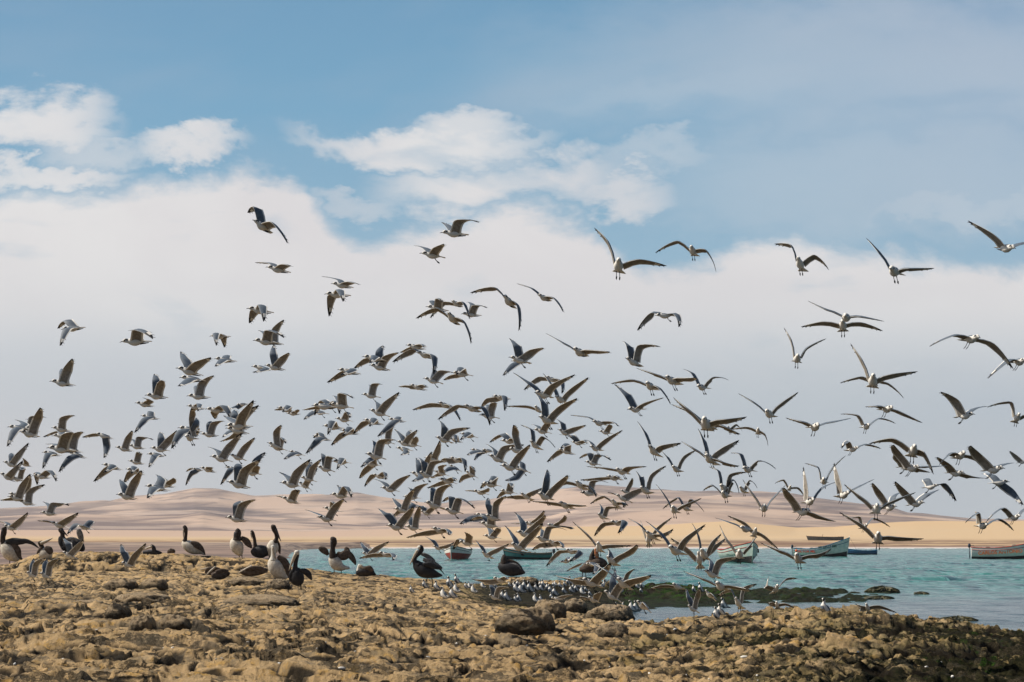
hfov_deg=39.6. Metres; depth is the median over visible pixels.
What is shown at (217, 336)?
flying gull
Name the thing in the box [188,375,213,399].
flying gull
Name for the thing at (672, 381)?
flying gull
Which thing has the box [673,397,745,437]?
flying gull
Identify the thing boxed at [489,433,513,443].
flying gull
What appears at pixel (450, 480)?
flying gull
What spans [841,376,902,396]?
flying gull
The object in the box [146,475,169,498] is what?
flying gull
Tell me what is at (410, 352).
flying gull
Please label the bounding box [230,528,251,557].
pelican
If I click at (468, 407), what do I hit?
flying gull
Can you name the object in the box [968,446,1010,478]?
flying gull
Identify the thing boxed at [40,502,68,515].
flying gull
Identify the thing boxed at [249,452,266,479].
flying gull
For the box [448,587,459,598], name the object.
standing gull
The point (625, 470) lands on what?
flying gull
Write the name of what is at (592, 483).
flying gull
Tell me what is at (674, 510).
flying gull
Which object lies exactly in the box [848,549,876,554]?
fishing boat
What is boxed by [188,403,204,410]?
flying gull
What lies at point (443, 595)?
standing gull
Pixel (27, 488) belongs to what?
flying gull
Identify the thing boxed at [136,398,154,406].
flying gull
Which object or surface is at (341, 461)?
flying gull
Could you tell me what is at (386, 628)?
rock platform
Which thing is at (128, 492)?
flying gull
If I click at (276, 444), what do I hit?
flying gull
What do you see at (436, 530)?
flying gull
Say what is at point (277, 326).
flying gull
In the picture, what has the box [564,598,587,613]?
boulder
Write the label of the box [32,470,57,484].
flying gull
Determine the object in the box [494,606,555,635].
boulder
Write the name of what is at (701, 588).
standing gull
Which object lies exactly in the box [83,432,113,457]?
flying gull
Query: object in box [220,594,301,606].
boulder
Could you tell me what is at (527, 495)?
flying gull
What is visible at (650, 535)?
flying gull
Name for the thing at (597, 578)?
flying gull
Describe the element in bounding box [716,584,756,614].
standing gull
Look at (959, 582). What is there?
sea
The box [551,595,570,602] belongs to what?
flying gull
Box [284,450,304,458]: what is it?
flying gull
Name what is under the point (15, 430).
flying gull
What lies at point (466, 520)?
flying gull
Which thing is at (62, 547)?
pelican
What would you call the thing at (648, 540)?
flying gull
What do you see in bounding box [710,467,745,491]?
flying gull
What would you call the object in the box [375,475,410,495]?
flying gull
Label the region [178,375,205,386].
flying gull
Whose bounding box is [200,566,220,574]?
pelican
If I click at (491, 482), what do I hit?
flying gull
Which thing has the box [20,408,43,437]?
flying gull
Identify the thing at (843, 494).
flying gull
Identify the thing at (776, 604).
standing gull
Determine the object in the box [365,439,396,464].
flying gull
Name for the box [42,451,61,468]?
flying gull
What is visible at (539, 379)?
flying gull
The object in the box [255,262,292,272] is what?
flying gull
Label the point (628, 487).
flying gull
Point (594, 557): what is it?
pelican
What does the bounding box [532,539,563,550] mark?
flying gull
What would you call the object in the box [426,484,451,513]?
flying gull
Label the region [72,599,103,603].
boulder
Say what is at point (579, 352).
flying gull
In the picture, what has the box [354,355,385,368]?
flying gull
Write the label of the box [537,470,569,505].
flying gull
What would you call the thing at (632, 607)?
standing gull
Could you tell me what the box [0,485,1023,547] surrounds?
sand hills
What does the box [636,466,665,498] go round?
flying gull
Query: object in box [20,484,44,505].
flying gull
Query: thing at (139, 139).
sky
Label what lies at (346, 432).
flying gull
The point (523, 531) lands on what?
flying gull
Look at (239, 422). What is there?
flying gull
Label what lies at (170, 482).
flying gull
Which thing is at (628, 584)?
flying gull
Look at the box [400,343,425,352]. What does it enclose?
flying gull
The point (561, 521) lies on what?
flying gull
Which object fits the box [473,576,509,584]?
flying gull
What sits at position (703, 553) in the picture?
flying gull
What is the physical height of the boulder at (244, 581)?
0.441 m
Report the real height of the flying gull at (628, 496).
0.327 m
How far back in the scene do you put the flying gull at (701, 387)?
19.02 m
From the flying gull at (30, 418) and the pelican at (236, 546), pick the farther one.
the pelican at (236, 546)
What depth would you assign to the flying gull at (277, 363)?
22.21 m
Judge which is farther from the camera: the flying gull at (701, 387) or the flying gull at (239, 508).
the flying gull at (239, 508)
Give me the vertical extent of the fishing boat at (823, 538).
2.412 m
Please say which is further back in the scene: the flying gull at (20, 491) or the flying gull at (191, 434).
the flying gull at (20, 491)
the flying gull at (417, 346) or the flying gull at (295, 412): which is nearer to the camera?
the flying gull at (417, 346)
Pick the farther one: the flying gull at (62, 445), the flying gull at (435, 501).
the flying gull at (435, 501)
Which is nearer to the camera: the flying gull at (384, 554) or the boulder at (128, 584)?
the flying gull at (384, 554)
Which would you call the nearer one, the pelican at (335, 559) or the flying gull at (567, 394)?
the flying gull at (567, 394)
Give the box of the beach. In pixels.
[0,542,372,563]
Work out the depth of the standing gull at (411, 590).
40.05 m
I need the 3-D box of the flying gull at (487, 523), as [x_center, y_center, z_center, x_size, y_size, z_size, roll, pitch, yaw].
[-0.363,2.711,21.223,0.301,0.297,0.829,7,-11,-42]
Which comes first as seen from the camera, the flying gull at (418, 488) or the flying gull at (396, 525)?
the flying gull at (396, 525)
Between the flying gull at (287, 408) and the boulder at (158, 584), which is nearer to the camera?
the flying gull at (287, 408)
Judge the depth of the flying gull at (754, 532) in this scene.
21.80 m
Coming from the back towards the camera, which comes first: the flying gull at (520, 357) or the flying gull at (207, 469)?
the flying gull at (207, 469)
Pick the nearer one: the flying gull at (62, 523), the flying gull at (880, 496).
the flying gull at (880, 496)
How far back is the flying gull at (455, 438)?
32.64 m
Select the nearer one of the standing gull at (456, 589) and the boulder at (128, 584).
the boulder at (128, 584)
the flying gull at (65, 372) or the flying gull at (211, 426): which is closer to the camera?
the flying gull at (65, 372)
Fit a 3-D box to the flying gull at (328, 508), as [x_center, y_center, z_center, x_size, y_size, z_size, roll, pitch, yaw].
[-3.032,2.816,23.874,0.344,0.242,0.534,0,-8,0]
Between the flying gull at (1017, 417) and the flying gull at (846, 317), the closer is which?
the flying gull at (846, 317)
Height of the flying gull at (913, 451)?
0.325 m
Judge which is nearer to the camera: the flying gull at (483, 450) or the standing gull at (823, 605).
the standing gull at (823, 605)
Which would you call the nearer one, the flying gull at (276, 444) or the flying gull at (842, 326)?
the flying gull at (842, 326)
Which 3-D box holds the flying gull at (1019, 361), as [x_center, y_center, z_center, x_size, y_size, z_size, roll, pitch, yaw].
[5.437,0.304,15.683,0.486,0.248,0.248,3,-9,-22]
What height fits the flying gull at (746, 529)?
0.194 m
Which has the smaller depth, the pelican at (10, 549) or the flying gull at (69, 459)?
the flying gull at (69, 459)
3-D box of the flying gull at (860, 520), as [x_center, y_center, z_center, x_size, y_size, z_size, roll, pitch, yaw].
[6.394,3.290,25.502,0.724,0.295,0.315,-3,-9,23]
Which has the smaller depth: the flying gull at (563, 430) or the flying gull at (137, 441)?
the flying gull at (137, 441)
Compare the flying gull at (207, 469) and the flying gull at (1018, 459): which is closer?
the flying gull at (207, 469)
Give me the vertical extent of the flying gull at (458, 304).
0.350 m
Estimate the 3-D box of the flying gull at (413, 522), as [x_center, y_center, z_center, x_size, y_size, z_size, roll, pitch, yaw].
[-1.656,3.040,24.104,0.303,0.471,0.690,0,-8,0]
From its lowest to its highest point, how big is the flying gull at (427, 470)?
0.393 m
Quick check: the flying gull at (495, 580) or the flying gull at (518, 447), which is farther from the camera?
the flying gull at (495, 580)
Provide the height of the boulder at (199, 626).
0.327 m
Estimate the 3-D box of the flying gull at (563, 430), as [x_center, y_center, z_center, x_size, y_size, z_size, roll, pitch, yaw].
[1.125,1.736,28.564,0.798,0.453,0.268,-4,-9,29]
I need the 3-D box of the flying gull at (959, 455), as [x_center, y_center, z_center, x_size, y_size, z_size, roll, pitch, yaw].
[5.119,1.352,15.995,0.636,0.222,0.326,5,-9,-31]
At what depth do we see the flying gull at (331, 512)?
20.52 m
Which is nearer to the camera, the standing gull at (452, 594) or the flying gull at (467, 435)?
the flying gull at (467, 435)
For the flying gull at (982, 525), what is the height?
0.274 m
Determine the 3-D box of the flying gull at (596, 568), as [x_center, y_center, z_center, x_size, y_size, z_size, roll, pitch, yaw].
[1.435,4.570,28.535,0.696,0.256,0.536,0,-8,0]
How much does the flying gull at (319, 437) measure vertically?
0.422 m
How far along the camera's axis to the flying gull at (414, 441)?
26.85 m
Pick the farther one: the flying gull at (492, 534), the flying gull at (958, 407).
the flying gull at (492, 534)
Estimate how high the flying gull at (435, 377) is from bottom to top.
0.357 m
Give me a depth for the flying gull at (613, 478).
24.01 m
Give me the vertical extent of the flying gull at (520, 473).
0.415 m
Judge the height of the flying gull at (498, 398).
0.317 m
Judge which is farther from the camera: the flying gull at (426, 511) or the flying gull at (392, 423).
the flying gull at (426, 511)
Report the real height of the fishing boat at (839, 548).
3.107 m
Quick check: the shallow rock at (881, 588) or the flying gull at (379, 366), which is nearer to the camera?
the flying gull at (379, 366)
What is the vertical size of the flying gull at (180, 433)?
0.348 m
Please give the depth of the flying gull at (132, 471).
23.49 m
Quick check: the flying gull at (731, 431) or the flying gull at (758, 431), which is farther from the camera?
the flying gull at (758, 431)
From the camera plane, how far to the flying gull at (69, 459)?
24.01 m
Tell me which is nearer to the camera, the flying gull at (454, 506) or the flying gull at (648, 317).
the flying gull at (454, 506)
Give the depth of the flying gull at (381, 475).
29.97 m
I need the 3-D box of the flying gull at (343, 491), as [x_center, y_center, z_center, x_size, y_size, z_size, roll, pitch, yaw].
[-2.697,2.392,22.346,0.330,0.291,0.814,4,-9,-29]
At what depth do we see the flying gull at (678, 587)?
21.58 m
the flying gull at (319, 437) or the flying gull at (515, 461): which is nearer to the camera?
the flying gull at (515, 461)
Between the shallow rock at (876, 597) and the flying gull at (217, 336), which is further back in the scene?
the shallow rock at (876, 597)
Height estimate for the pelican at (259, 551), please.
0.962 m
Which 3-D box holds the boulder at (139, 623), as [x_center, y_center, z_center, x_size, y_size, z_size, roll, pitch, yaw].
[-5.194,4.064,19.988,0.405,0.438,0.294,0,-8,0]
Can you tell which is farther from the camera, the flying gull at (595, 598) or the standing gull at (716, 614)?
the standing gull at (716, 614)
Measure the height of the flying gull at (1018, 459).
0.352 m
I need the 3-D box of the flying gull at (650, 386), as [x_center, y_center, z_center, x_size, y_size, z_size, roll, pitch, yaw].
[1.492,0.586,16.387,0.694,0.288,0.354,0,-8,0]
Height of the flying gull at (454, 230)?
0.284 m
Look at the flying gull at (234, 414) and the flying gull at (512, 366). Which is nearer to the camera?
the flying gull at (234, 414)
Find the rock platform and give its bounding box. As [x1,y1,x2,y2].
[0,551,1023,681]
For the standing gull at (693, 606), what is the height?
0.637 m
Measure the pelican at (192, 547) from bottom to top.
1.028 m
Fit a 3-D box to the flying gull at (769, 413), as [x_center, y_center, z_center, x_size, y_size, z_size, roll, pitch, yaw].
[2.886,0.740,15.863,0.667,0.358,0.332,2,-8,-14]
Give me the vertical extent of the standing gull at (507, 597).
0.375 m
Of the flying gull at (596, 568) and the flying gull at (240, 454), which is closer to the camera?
the flying gull at (240, 454)
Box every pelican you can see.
[0,527,38,563]
[37,538,52,558]
[58,528,84,550]
[58,536,66,551]
[143,544,161,554]
[182,525,205,554]
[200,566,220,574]
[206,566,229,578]
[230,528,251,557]
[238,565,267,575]
[250,530,267,557]
[267,524,280,558]
[268,545,290,578]
[289,550,311,589]
[318,537,355,572]
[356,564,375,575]
[410,545,444,586]
[498,554,524,575]
[579,548,607,575]
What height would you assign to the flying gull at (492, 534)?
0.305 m
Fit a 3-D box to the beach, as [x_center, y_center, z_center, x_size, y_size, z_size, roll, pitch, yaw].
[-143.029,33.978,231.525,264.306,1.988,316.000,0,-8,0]
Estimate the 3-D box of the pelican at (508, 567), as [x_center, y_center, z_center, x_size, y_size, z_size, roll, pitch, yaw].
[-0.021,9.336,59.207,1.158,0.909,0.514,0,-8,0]
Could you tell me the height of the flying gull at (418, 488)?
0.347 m
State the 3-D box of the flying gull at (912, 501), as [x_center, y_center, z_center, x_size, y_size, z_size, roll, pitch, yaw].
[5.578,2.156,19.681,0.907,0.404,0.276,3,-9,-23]
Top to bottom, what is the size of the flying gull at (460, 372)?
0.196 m
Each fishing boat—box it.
[444,545,471,558]
[495,548,554,559]
[717,541,759,562]
[791,536,860,556]
[806,535,843,539]
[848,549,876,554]
[968,543,1023,558]
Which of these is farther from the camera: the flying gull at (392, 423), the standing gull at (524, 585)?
the standing gull at (524, 585)
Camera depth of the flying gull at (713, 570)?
19.67 m
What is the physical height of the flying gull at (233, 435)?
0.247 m
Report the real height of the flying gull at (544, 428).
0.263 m
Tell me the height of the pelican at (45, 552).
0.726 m
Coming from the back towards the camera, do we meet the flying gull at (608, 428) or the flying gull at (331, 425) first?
the flying gull at (608, 428)
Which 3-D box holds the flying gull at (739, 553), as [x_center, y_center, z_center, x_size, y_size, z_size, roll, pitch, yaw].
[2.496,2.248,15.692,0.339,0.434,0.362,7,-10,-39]
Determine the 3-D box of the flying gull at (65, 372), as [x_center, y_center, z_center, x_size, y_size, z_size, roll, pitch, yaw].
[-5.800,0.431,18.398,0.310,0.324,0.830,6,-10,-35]
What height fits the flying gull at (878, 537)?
0.374 m
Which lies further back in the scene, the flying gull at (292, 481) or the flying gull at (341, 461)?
the flying gull at (341, 461)
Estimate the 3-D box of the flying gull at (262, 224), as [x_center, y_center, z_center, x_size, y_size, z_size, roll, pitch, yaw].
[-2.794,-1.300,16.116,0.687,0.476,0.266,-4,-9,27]
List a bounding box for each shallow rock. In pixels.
[864,585,899,592]
[864,595,893,599]
[914,591,928,594]
[939,615,977,621]
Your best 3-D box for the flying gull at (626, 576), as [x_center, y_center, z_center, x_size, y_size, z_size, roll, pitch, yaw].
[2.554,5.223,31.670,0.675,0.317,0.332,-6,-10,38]
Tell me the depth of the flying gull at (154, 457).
24.94 m
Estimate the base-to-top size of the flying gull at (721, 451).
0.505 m
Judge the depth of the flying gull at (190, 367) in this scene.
16.87 m
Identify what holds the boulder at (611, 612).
on the rock platform
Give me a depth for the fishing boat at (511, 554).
165.32 m
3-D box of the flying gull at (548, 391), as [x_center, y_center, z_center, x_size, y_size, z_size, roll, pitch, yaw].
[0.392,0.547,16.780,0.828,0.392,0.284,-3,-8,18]
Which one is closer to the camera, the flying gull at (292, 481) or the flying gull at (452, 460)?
the flying gull at (292, 481)
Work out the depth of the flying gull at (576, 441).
31.86 m
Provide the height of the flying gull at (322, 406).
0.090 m
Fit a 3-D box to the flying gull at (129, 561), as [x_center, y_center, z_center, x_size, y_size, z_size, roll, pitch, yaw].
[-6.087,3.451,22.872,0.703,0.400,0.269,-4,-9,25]
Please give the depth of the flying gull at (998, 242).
13.81 m
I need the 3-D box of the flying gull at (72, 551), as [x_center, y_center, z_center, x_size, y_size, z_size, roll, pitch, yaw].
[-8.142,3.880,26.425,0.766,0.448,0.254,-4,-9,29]
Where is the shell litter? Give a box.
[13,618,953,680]
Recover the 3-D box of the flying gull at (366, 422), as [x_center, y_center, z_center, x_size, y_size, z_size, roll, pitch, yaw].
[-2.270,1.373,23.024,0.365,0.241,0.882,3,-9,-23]
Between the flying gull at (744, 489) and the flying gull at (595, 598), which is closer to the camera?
the flying gull at (595, 598)
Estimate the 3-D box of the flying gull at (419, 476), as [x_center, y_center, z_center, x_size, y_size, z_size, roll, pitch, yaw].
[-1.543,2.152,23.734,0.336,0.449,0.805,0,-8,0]
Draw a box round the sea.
[287,548,1023,630]
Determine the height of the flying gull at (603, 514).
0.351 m
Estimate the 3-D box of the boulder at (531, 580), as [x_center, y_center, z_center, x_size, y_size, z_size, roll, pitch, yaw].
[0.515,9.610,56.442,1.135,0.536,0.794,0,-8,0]
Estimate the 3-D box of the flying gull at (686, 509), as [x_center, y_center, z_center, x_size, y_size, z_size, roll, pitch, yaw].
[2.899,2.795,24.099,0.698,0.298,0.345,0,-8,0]
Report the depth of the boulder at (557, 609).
33.95 m
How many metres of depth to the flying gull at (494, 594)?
28.24 m
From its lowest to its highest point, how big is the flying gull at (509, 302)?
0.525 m
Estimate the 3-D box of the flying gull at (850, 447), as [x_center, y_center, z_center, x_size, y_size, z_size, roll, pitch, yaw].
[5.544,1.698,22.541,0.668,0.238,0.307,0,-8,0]
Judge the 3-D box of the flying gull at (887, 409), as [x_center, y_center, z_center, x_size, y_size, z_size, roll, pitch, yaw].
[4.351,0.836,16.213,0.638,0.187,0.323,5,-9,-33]
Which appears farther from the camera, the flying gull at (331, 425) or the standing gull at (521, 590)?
the standing gull at (521, 590)
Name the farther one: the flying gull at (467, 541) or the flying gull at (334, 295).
the flying gull at (467, 541)
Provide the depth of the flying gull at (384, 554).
24.20 m
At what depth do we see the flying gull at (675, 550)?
14.05 m
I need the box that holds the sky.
[0,0,1023,519]
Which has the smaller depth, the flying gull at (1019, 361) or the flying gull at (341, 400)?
the flying gull at (1019, 361)
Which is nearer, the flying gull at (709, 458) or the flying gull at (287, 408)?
the flying gull at (709, 458)
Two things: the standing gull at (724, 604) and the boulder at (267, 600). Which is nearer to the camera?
the boulder at (267, 600)
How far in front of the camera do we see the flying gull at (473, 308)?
23.62 m
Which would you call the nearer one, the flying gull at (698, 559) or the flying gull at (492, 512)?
the flying gull at (698, 559)
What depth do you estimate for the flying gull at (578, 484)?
20.88 m
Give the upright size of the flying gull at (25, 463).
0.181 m
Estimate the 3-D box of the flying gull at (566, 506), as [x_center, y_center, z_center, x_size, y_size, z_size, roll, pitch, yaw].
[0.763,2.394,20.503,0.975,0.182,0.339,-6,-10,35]
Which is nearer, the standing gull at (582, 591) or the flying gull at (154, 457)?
the flying gull at (154, 457)
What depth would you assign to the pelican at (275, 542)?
49.34 m
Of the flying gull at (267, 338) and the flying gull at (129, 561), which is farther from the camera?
the flying gull at (129, 561)
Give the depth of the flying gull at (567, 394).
18.71 m
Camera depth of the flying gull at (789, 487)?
30.32 m
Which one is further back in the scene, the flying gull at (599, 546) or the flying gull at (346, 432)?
the flying gull at (346, 432)
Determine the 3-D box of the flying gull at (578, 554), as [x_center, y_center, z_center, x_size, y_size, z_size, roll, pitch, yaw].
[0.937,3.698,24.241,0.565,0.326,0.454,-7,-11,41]
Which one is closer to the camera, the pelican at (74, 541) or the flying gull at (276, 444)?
the flying gull at (276, 444)
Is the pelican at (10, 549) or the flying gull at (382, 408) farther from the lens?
the pelican at (10, 549)
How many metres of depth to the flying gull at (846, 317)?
13.89 m
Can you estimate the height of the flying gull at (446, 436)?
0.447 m
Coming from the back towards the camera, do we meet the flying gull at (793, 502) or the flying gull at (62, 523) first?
the flying gull at (62, 523)
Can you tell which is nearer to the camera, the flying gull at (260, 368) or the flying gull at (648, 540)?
the flying gull at (260, 368)
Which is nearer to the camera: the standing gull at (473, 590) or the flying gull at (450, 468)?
the flying gull at (450, 468)
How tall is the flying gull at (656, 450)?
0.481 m
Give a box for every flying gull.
[0,460,22,481]
[0,512,28,533]
[1,474,30,500]
[3,443,28,466]
[7,420,28,445]
[9,477,31,495]
[13,467,26,481]
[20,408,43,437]
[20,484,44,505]
[22,458,30,466]
[26,416,45,431]
[26,558,44,581]
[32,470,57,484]
[37,513,77,531]
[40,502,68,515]
[40,558,60,582]
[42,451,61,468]
[43,431,65,437]
[47,432,74,453]
[49,359,75,386]
[51,415,74,431]
[57,319,85,345]
[59,452,85,472]
[63,538,84,561]
[67,520,93,533]
[69,431,84,452]
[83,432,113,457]
[93,463,121,481]
[116,470,143,499]
[117,431,133,451]
[120,543,145,567]
[121,329,154,345]
[124,466,144,481]
[129,452,143,464]
[130,436,153,448]
[134,411,158,432]
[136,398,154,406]
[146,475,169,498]
[147,374,167,399]
[148,452,164,466]
[151,430,176,455]
[164,478,175,487]
[171,426,201,448]
[178,351,212,375]
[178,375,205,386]
[185,409,199,445]
[185,468,202,485]
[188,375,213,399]
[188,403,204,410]
[200,466,214,472]
[201,421,225,437]
[207,405,231,418]
[209,333,230,346]
[209,434,241,466]
[215,355,236,366]
[219,428,248,441]
[220,466,233,484]
[224,400,255,429]
[225,499,254,522]
[227,405,259,433]
[227,460,260,488]
[230,403,247,408]
[231,437,255,463]
[246,304,273,323]
[247,206,287,242]
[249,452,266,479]
[251,365,271,372]
[253,330,284,344]
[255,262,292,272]
[264,345,289,370]
[267,425,283,449]
[270,437,286,453]
[272,320,283,344]
[275,405,294,412]
[277,489,300,503]
[279,459,311,491]
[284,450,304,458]
[286,409,299,415]
[299,468,316,491]
[301,459,320,484]
[303,403,336,409]
[303,410,327,419]
[305,432,331,453]
[307,499,344,525]
[314,399,340,414]
[316,453,338,475]
[322,276,358,288]
[323,420,344,434]
[324,502,341,515]
[326,289,350,315]
[327,368,359,382]
[330,393,353,413]
[330,485,352,501]
[331,427,357,445]
[332,458,348,469]
[335,412,352,424]
[353,418,383,433]
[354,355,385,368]
[359,457,380,477]
[360,541,389,560]
[360,551,396,559]
[361,383,381,400]
[364,472,387,486]
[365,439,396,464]
[371,346,398,370]
[371,392,400,420]
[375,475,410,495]
[377,416,405,436]
[379,507,414,534]
[385,427,393,447]
[392,489,415,512]
[393,349,437,373]
[394,429,416,446]
[394,502,417,515]
[397,446,412,454]
[399,384,427,390]
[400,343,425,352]
[403,483,427,502]
[405,506,421,532]
[406,430,421,449]
[406,526,452,537]
[410,458,424,481]
[413,401,461,420]
[417,308,471,342]
[417,505,434,518]
[418,244,446,263]
[418,458,449,481]
[423,369,451,387]
[424,440,440,460]
[424,451,435,470]
[426,298,448,311]
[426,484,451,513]
[427,477,457,488]
[427,537,453,552]
[430,300,469,318]
[432,465,448,476]
[437,421,468,446]
[438,404,491,425]
[440,219,478,237]
[441,456,467,470]
[442,496,474,518]
[444,367,472,380]
[444,465,461,473]
[451,435,462,442]
[453,532,475,549]
[459,466,476,482]
[460,432,477,441]
[460,513,485,524]
[462,302,486,316]
[465,488,489,497]
[467,448,486,454]
[469,515,500,532]
[470,287,521,330]
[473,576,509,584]
[474,449,491,459]
[476,541,508,560]
[480,402,499,422]
[480,476,499,490]
[481,394,508,410]
[483,528,501,542]
[484,496,506,520]
[487,444,523,463]
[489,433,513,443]
[489,585,509,602]
[497,483,517,497]
[500,444,530,474]
[503,359,523,374]
[505,462,529,481]
[505,523,542,555]
[506,488,541,502]
[507,405,541,412]
[509,338,544,367]
[509,425,527,452]
[512,511,544,525]
[514,373,573,403]
[514,512,546,536]
[519,284,564,312]
[522,425,554,452]
[524,376,564,392]
[531,424,551,437]
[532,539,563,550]
[533,501,586,512]
[535,393,577,429]
[535,526,564,545]
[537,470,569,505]
[544,374,588,403]
[546,333,610,356]
[546,548,582,566]
[547,443,575,461]
[548,515,573,528]
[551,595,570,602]
[555,563,612,592]
[556,419,585,438]
[559,557,570,564]
[564,435,587,447]
[564,480,596,495]
[567,562,599,574]
[571,415,619,429]
[572,521,631,555]
[580,453,611,468]
[580,480,608,495]
[580,592,602,605]
[581,475,622,483]
[585,430,621,454]
[587,466,645,479]
[590,496,625,510]
[592,563,651,594]
[594,520,627,535]
[595,228,665,279]
[598,505,623,521]
[600,424,612,436]
[602,573,622,604]
[606,544,638,570]
[608,488,641,505]
[611,379,670,404]
[613,569,634,580]
[614,384,661,415]
[620,478,632,492]
[623,341,659,366]
[628,518,672,543]
[635,600,651,613]
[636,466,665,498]
[637,311,681,329]
[637,368,697,390]
[637,421,680,460]
[640,517,671,547]
[646,521,705,561]
[650,583,686,593]
[655,241,715,269]
[657,486,700,518]
[662,451,695,475]
[664,497,702,514]
[670,537,726,569]
[671,404,738,434]
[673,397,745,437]
[681,441,737,466]
[684,369,727,394]
[684,571,748,596]
[693,525,720,559]
[698,429,738,468]
[703,479,738,502]
[703,557,737,582]
[703,589,717,601]
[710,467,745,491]
[717,518,751,532]
[720,526,756,563]
[728,516,777,548]
[732,427,767,443]
[734,452,774,476]
[738,392,797,423]
[739,480,756,495]
[743,480,783,516]
[760,542,830,569]
[764,577,797,596]
[775,243,828,275]
[775,479,803,495]
[781,488,833,521]
[784,328,824,368]
[787,418,849,435]
[801,319,881,337]
[801,467,834,507]
[805,456,844,488]
[809,301,881,321]
[833,463,873,503]
[840,512,923,549]
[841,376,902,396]
[841,441,880,455]
[844,414,895,433]
[844,484,915,519]
[850,343,917,393]
[852,516,889,531]
[866,238,933,283]
[866,405,921,422]
[869,438,933,474]
[870,483,899,514]
[890,445,947,476]
[892,455,930,473]
[894,481,937,510]
[922,478,955,501]
[931,334,1012,367]
[936,457,980,479]
[939,392,987,423]
[939,450,974,464]
[965,511,1013,533]
[968,221,1023,252]
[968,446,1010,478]
[984,473,1023,505]
[986,507,1023,523]
[987,358,1023,377]
[988,401,1023,426]
[1009,451,1023,466]
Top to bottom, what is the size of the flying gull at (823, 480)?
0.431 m
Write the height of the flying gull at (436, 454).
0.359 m
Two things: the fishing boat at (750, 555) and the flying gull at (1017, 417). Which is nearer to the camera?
the flying gull at (1017, 417)
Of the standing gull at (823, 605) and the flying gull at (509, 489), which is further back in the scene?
the flying gull at (509, 489)
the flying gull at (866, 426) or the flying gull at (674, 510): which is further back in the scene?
the flying gull at (866, 426)
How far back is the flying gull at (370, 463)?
24.52 m
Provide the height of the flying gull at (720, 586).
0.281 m
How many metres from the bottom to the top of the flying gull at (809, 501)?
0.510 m
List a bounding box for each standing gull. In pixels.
[409,585,415,594]
[422,579,429,588]
[434,580,441,589]
[439,586,452,598]
[446,576,453,586]
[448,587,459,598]
[453,574,461,582]
[453,582,462,593]
[470,584,480,592]
[504,590,513,602]
[512,582,518,592]
[517,583,527,594]
[522,580,526,589]
[527,581,535,592]
[532,593,538,601]
[552,586,560,596]
[580,586,587,595]
[629,600,639,610]
[686,588,700,617]
[698,582,704,593]
[713,606,720,619]
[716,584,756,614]
[716,603,727,614]
[720,598,730,607]
[767,601,793,608]
[820,598,831,610]
[856,603,896,613]
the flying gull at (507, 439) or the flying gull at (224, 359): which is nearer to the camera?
the flying gull at (224, 359)
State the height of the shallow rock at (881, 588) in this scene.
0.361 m
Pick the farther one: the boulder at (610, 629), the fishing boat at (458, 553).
the fishing boat at (458, 553)
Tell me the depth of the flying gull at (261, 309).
17.52 m
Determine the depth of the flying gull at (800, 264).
15.55 m
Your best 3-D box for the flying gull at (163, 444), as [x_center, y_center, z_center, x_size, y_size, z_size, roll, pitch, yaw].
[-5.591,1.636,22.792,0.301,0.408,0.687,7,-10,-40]
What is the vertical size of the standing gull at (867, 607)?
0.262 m
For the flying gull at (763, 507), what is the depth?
16.34 m
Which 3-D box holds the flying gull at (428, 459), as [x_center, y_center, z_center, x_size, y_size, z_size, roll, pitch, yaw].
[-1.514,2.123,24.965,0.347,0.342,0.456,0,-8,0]
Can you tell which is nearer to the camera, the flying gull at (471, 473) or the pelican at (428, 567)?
the flying gull at (471, 473)
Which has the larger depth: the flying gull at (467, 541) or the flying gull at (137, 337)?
the flying gull at (467, 541)
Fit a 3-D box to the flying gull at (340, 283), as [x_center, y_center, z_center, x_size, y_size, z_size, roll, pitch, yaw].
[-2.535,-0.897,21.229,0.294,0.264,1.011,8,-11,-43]
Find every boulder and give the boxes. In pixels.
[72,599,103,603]
[102,578,138,589]
[104,603,131,619]
[111,592,170,604]
[128,615,156,630]
[139,578,167,590]
[156,614,191,629]
[190,618,210,632]
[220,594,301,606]
[227,577,263,585]
[264,579,290,589]
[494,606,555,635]
[511,576,538,585]
[535,599,566,618]
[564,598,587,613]
[583,604,635,621]
[595,621,627,637]
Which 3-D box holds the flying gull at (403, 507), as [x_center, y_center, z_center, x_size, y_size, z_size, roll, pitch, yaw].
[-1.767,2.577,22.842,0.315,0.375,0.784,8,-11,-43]
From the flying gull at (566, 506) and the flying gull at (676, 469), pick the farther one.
the flying gull at (676, 469)
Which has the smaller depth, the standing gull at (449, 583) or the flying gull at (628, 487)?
the flying gull at (628, 487)
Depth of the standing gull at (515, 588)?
49.84 m
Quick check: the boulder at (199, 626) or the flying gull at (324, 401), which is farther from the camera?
the flying gull at (324, 401)
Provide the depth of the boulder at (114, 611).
23.39 m
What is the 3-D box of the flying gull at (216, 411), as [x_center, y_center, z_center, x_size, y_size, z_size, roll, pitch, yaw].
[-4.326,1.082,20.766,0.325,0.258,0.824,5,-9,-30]
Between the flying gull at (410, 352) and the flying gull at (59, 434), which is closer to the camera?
the flying gull at (410, 352)
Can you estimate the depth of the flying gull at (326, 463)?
23.76 m
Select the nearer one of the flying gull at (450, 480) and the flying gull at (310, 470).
the flying gull at (450, 480)
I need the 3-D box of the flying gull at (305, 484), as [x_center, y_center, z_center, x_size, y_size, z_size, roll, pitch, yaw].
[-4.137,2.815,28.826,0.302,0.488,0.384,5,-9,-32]

